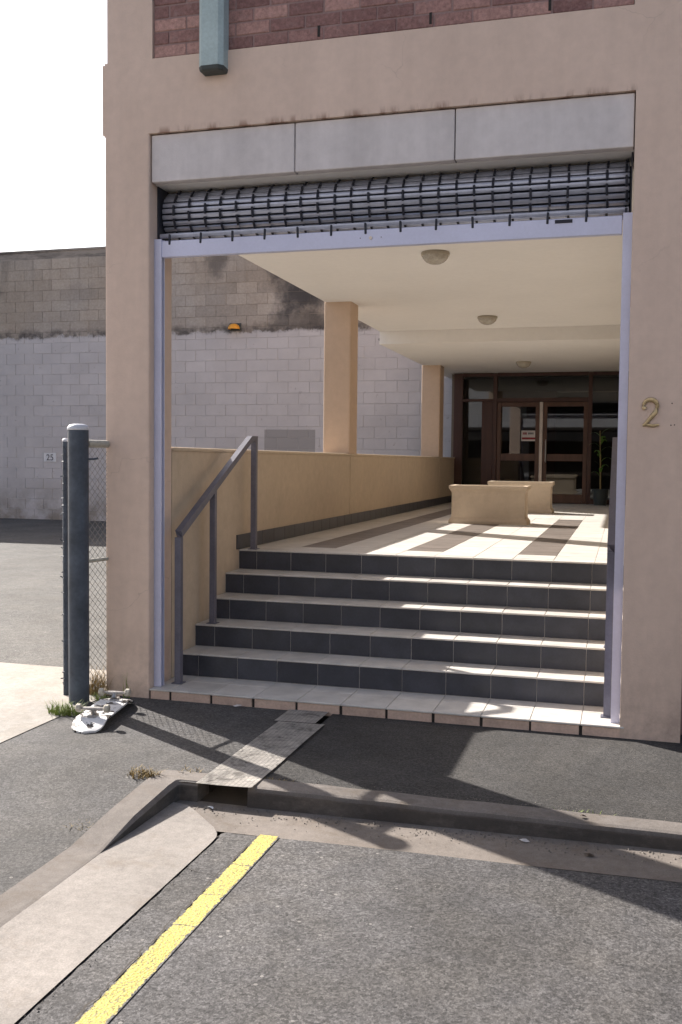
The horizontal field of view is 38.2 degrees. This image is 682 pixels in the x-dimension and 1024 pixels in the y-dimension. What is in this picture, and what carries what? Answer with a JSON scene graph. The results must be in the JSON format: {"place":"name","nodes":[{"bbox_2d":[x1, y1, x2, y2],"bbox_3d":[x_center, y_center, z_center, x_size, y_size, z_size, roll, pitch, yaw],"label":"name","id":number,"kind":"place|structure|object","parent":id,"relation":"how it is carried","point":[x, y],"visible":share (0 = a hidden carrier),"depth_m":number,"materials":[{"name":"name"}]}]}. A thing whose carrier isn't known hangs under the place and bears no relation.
{"place":"outdoors","nodes":[
{"label":"outdoors","id":0,"kind":"place"},
{"bbox_2d":[0,518,106,669],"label":"yard","id":1,"kind":"structure","parent":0,"point":[31,596],"depth_m":11.77,"materials":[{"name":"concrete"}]},
{"bbox_2d":[0,246,493,520],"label":"block wall","id":2,"kind":"structure","parent":1,"relation":"on","point":[260,374],"depth_m":21.94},
{"bbox_2d":[44,453,56,461],"bbox_3d":[-6.824,-1.284,23.104,0.340,0.210,0.015,1,3,16],"label":"number plate","id":3,"kind":"object","parent":2,"relation":"attached to","point":[50,457],"visible":1,"depth_m":23.10,"materials":[{"name":"white metal"}]},
{"bbox_2d":[228,323,240,330],"bbox_3d":[-2.349,-4.068,21.590,0.280,0.160,0.260,1,3,16],"label":"wall lamp","id":4,"kind":"object","parent":2,"relation":"attached to","point":[234,326],"visible":1,"depth_m":21.62,"materials":[{"name":"glass"}]},
{"bbox_2d":[0,662,106,742],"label":"driveway","id":5,"kind":"structure","parent":0,"point":[27,691],"depth_m":6.93,"materials":[{"name":"concrete"}]},
{"bbox_2d":[43,698,85,717],"bbox_3d":[-1.806,1.286,6.468,0.330,0.094,0.281,0,3,-3],"label":"grass tuft","id":6,"kind":"object","parent":5,"relation":"on","point":[63,710],"visible":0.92,"depth_m":6.44,"materials":[{"name":"green plant"}]},
{"bbox_2d":[60,438,68,694],"bbox_3d":[-1.941,0.390,6.923,0.069,1.814,0.051,3,4,37],"label":"fence post","id":7,"kind":"object","parent":5,"relation":"on","point":[65,640],"visible":0.98,"depth_m":6.90,"materials":[{"name":"metal"}]},
{"bbox_2d":[67,424,97,705],"bbox_3d":[-1.760,0.381,6.702,0.205,1.958,0.148,1,3,16],"label":"fence post","id":8,"kind":"object","parent":5,"relation":"on","point":[78,533],"visible":0.91,"depth_m":6.66,"materials":[{"name":"metal"}]},
{"bbox_2d":[89,440,109,689],"bbox_3d":[-1.694,0.368,6.847,0.052,1.732,0.203,2,3,28],"label":"chain link fence","id":9,"kind":"object","parent":8,"relation":"attached to","point":[98,444],"visible":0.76,"depth_m":6.84,"materials":[{"name":"metal"}]},
{"bbox_2d":[89,664,114,696],"bbox_3d":[-1.729,1.193,6.976,0.260,0.229,0.292,-1,3,-23],"label":"grass tuft","id":10,"kind":"object","parent":5,"relation":"on","point":[103,685],"visible":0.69,"depth_m":6.97,"materials":[{"name":"plant"}]},
{"bbox_2d":[0,0,106,251],"label":"sky","id":11,"kind":"structure","parent":0,"point":[53,53],"materials":[{"name":"white"}]},
{"bbox_2d":[0,763,145,894],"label":"footpath","id":12,"kind":"structure","parent":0,"point":[40,808],"depth_m":4.86,"materials":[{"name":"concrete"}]},
{"bbox_2d":[0,695,287,782],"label":"footpath","id":13,"kind":"structure","parent":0,"point":[158,734],"depth_m":5.88,"materials":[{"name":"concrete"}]},
{"bbox_2d":[89,691,110,700],"bbox_3d":[-1.672,1.278,6.810,0.171,0.078,0.174,-1,4,-35],"label":"grass tuft","id":14,"kind":"object","parent":13,"relation":"on","point":[97,698],"visible":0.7,"depth_m":6.83,"materials":[{"name":"plant"}]},
{"bbox_2d":[72,688,132,733],"bbox_3d":[-1.535,1.261,6.384,0.216,0.139,0.790,1,3,5],"label":"skateboard","id":15,"kind":"object","parent":13,"relation":"on","point":[95,717],"visible":1,"depth_m":6.16,"materials":[{"name":"wood"}]},
{"bbox_2d":[121,672,130,697],"bbox_3d":[-1.511,1.218,6.906,0.053,0.190,0.068,-2,4,-45],"label":"tall weed","id":16,"kind":"object","parent":13,"relation":"on","point":[126,687],"visible":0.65,"depth_m":6.91,"materials":[{"name":"green plant"}]},
{"bbox_2d":[127,765,163,778],"bbox_3d":[-1.052,1.383,5.210,0.222,0.051,0.195,2,3,29],"label":"grass tuft","id":17,"kind":"object","parent":13,"relation":"on","point":[144,771],"visible":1,"depth_m":5.23,"materials":[{"name":"beige plant"}]},
{"bbox_2d":[1,698,297,1023],"bbox_3d":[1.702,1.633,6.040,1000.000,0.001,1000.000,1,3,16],"label":"ground","id":18,"kind":"structure","parent":0,"point":[219,833],"depth_m":4.65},
{"bbox_2d":[0,770,208,927],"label":"kerb","id":19,"kind":"structure","parent":18,"relation":"on","point":[144,801],"depth_m":4.61,"materials":[{"name":"concrete"}]},
{"bbox_2d":[200,721,289,805],"bbox_3d":[-0.401,1.488,5.824,0.290,0.227,1.560,1,3,16],"label":"drain channel","id":20,"kind":"object","parent":18,"relation":"on","point":[233,795],"visible":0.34,"depth_m":5.22,"materials":[{"name":"black metal"}]},
{"bbox_2d":[196,709,327,787],"bbox_3d":[-0.401,1.364,5.812,0.340,0.008,1.572,1,3,16],"label":"drain plate","id":21,"kind":"object","parent":20,"relation":"on","point":[252,763],"visible":1,"depth_m":5.65,"materials":[{"name":"grey metal"}]},
{"bbox_2d":[149,551,623,737],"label":"entrance steps","id":22,"kind":"structure","parent":18,"relation":"on","point":[518,645],"depth_m":7.23,"materials":[{"name":"tile"}]},
{"bbox_2d":[171,436,259,683],"bbox_3d":[-0.952,0.291,7.736,0.080,1.808,1.560,1,3,16],"label":"handrail","id":23,"kind":"object","parent":22,"relation":"on","point":[206,497],"visible":1,"depth_m":7.58,"materials":[{"name":"metal"}]},
{"bbox_2d":[600,437,617,717],"bbox_3d":[1.903,0.363,6.919,0.080,1.808,1.560,1,3,16],"label":"handrail","id":24,"kind":"object","parent":22,"relation":"on","point":[609,611],"visible":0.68,"depth_m":6.22,"materials":[{"name":"metal"}]},
{"bbox_2d":[103,0,681,742],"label":"building","id":25,"kind":"structure","parent":18,"relation":"on","point":[321,90],"depth_m":6.64,"materials":[{"name":"paint"}]},
{"bbox_2d":[199,0,228,75],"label":"light fitting","id":26,"kind":"object","parent":25,"relation":"attached to","point":[213,35],"visible":1,"depth_m":6.44,"materials":[{"name":"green metal"}]},
{"bbox_2d":[154,152,632,723],"bbox_3d":[0.277,-0.484,6.644,3.170,3.496,0.425,1,3,16],"label":"roller shutter","id":27,"kind":"object","parent":25,"relation":"attached to","point":[558,202],"visible":1,"depth_m":6.40,"materials":[{"name":"metal"}]},
{"bbox_2d":[239,502,624,563],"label":"landing floor","id":28,"kind":"structure","parent":25,"relation":"attached to","point":[570,533],"depth_m":9.83,"materials":[{"name":"tile"}]},
{"bbox_2d":[448,484,530,524],"bbox_3d":[1.874,-0.096,12.395,0.970,0.475,0.460,1,3,16],"label":"planter","id":29,"kind":"object","parent":28,"relation":"on","point":[493,504],"visible":1,"depth_m":12.20,"materials":[{"name":"concrete"}]},
{"bbox_2d":[488,481,554,513],"bbox_3d":[2.779,-0.233,15.200,0.980,0.475,0.460,1,3,16],"label":"planter","id":30,"kind":"object","parent":28,"relation":"on","point":[540,497],"visible":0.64,"depth_m":14.93,"materials":[{"name":"concrete"}]},
{"bbox_2d":[589,429,611,505],"bbox_3d":[4.734,-0.818,17.967,0.440,1.397,0.300,3,4,42],"label":"potted plant","id":31,"kind":"object","parent":28,"relation":"on","point":[600,495],"visible":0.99,"depth_m":17.91,"materials":[{"name":"green plant"}]},
{"bbox_2d":[421,249,449,264],"bbox_3d":[0.852,-2.293,8.903,0.260,0.105,0.260,1,3,16],"label":"ceiling light","id":32,"kind":"object","parent":25,"relation":"attached to","point":[435,257],"visible":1,"depth_m":8.82,"materials":[{"name":"beige glass"}]},
{"bbox_2d":[477,315,497,324],"bbox_3d":[1.899,-2.484,12.780,0.260,0.105,0.260,1,3,16],"label":"ceiling light","id":33,"kind":"object","parent":25,"relation":"attached to","point":[487,319],"visible":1,"depth_m":12.69,"materials":[{"name":"beige glass"}]},
{"bbox_2d":[516,361,530,367],"bbox_3d":[3.090,-2.489,16.667,0.260,0.105,0.260,1,3,16],"label":"ceiling light","id":34,"kind":"object","parent":25,"relation":"attached to","point":[523,364],"visible":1,"depth_m":16.58,"materials":[{"name":"beige glass"}]},
{"bbox_2d":[453,371,628,504],"bbox_3d":[3.728,-1.398,18.616,3.228,2.465,0.149,1,3,16],"label":"glazed entrance","id":35,"kind":"object","parent":25,"relation":"attached to","point":[492,457],"visible":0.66,"depth_m":18.66,"materials":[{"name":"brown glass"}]},
{"bbox_2d":[496,402,539,480],"bbox_3d":[3.365,-1.136,18.759,0.796,1.900,0.060,1,3,16],"label":"door","id":36,"kind":"structure","parent":35,"relation":"in","point":[500,457],"depth_m":18.72,"materials":[{"name":"brown wood"}]},
{"bbox_2d":[520,407,526,417],"bbox_3d":[3.461,-1.893,18.708,0.120,0.200,0.004,1,3,16],"label":"notice","id":37,"kind":"object","parent":35,"relation":"attached to","point":[523,412],"visible":1,"depth_m":18.71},
{"bbox_2d":[521,430,534,440],"bbox_3d":[3.555,-1.445,18.676,0.270,0.200,0.008,1,3,16],"label":"door sign","id":38,"kind":"object","parent":35,"relation":"attached to","point":[527,435],"visible":1,"depth_m":18.68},
{"bbox_2d":[542,402,587,503],"bbox_3d":[4.205,-1.115,18.518,0.816,1.900,0.060,1,3,16],"label":"door","id":39,"kind":"structure","parent":35,"relation":"in","point":[556,498],"depth_m":18.48,"materials":[{"name":"brown wood"}]},
{"bbox_2d":[642,397,658,426],"bbox_3d":[1.848,-0.595,5.880,0.103,0.180,0.023,1,3,16],"label":"house number","id":40,"kind":"object","parent":25,"relation":"attached to","point":[654,412],"visible":1,"depth_m":5.87,"materials":[{"name":"gold metal"}]},
{"bbox_2d":[247,779,681,882],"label":"kerb","id":41,"kind":"structure","parent":18,"relation":"on","point":[317,799],"depth_m":4.76,"materials":[{"name":"concrete"}]},
{"bbox_2d":[15,832,681,1023],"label":"road","id":42,"kind":"structure","parent":0,"point":[287,931],"depth_m":3.57,"materials":[{"name":"grey asphalt"}]},
{"bbox_2d":[0,802,216,1023],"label":"gutter","id":43,"kind":"object","parent":42,"relation":"on","point":[53,937],"visible":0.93,"depth_m":3.90,"materials":[{"name":"concrete"}]},
{"bbox_2d":[69,841,250,1023],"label":"road crack","id":44,"kind":"object","parent":42,"relation":"on","point":[119,974],"visible":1,"depth_m":3.61,"materials":[{"name":"grey asphalt"}]},
{"bbox_2d":[73,834,278,1023],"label":"yellow line","id":45,"kind":"object","parent":42,"relation":"on","point":[115,997],"visible":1,"depth_m":3.62,"materials":[{"name":"paint"}]},
{"bbox_2d":[24,778,681,1021],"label":"grit","id":46,"kind":"object","parent":42,"relation":"on","point":[373,823],"visible":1,"depth_m":4.64,"materials":[{"name":"gravel"}]},
{"bbox_2d":[176,800,681,882],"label":"gutter","id":47,"kind":"object","parent":42,"relation":"on","point":[600,861],"visible":0.94,"depth_m":4.56,"materials":[{"name":"concrete"}]},
{"bbox_2d":[262,714,681,822],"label":"footpath","id":48,"kind":"structure","parent":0,"point":[633,778],"depth_m":5.45,"materials":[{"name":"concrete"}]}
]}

